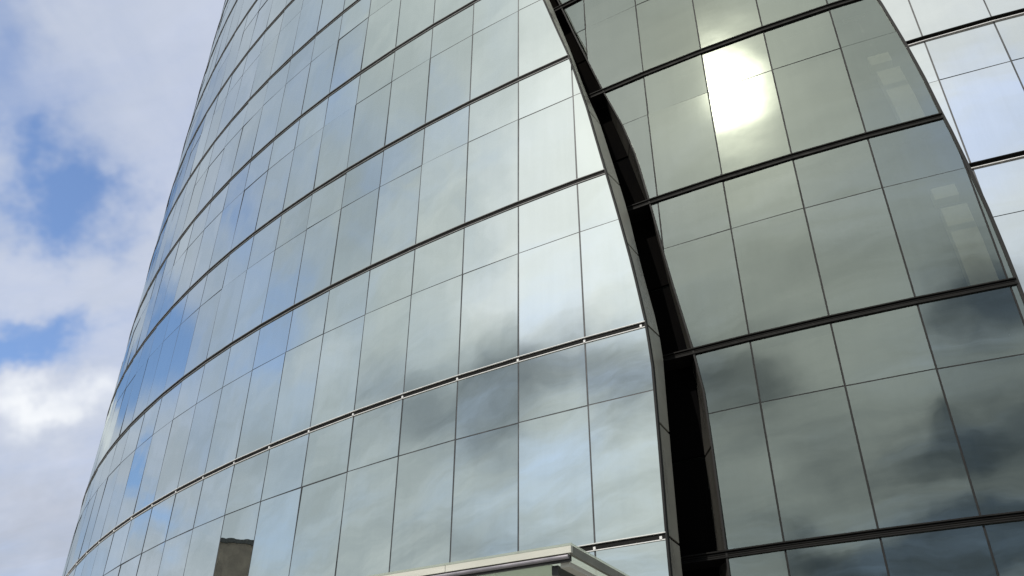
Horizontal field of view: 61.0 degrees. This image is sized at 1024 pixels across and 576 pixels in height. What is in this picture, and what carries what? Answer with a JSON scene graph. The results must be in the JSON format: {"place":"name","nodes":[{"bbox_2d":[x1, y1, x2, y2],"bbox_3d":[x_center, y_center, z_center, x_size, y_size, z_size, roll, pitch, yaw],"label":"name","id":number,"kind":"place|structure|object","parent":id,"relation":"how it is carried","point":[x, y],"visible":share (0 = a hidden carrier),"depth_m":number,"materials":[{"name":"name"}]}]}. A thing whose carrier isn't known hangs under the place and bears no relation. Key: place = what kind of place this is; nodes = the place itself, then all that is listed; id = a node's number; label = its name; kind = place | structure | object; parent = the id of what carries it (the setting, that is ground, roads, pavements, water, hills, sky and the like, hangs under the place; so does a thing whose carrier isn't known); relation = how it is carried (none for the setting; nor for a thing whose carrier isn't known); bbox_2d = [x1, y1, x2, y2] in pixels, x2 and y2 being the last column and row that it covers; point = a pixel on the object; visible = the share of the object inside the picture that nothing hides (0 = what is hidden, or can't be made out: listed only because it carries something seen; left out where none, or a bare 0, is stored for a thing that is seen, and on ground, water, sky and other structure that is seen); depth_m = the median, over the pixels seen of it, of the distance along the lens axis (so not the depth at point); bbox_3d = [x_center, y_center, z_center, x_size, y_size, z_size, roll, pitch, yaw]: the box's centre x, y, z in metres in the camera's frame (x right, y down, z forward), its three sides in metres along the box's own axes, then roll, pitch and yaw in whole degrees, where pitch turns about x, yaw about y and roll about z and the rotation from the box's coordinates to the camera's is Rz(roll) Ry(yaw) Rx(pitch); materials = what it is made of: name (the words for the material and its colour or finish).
{"place":"outdoors","nodes":[
{"label":"outdoors","id":0,"kind":"place"},
{"bbox_2d":[0,0,224,575],"label":"sky","id":1,"kind":"structure","parent":0,"point":[98,98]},
{"bbox_2d":[62,0,681,575],"bbox_3d":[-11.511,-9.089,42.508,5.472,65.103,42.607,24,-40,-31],"label":"glass tower","id":2,"kind":"structure","parent":0,"point":[394,312],"depth_m":22.24,"materials":[{"name":"glass"}]},
{"label":"ground","id":3,"kind":"structure","parent":0,"visible":0},
{"bbox_2d":[369,543,628,575],"bbox_3d":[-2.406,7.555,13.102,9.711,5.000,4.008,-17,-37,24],"label":"entrance canopy","id":4,"kind":"object","parent":3,"relation":"on","point":[569,559],"visible":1,"depth_m":11.50,"materials":[{"name":"grey metal"}]},
{"bbox_2d":[549,0,1023,575],"bbox_3d":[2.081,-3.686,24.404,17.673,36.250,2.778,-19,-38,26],"label":"glass wing","id":5,"kind":"structure","parent":3,"relation":"on","point":[833,288],"depth_m":17.38,"materials":[{"name":"grey glass"}]},
{"bbox_2d":[881,0,1023,291],"bbox_3d":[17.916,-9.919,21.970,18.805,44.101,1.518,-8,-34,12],"label":"glass annex","id":6,"kind":"object","parent":3,"relation":"on","point":[968,55],"visible":0.44,"depth_m":20.54,"materials":[{"name":"glass"}]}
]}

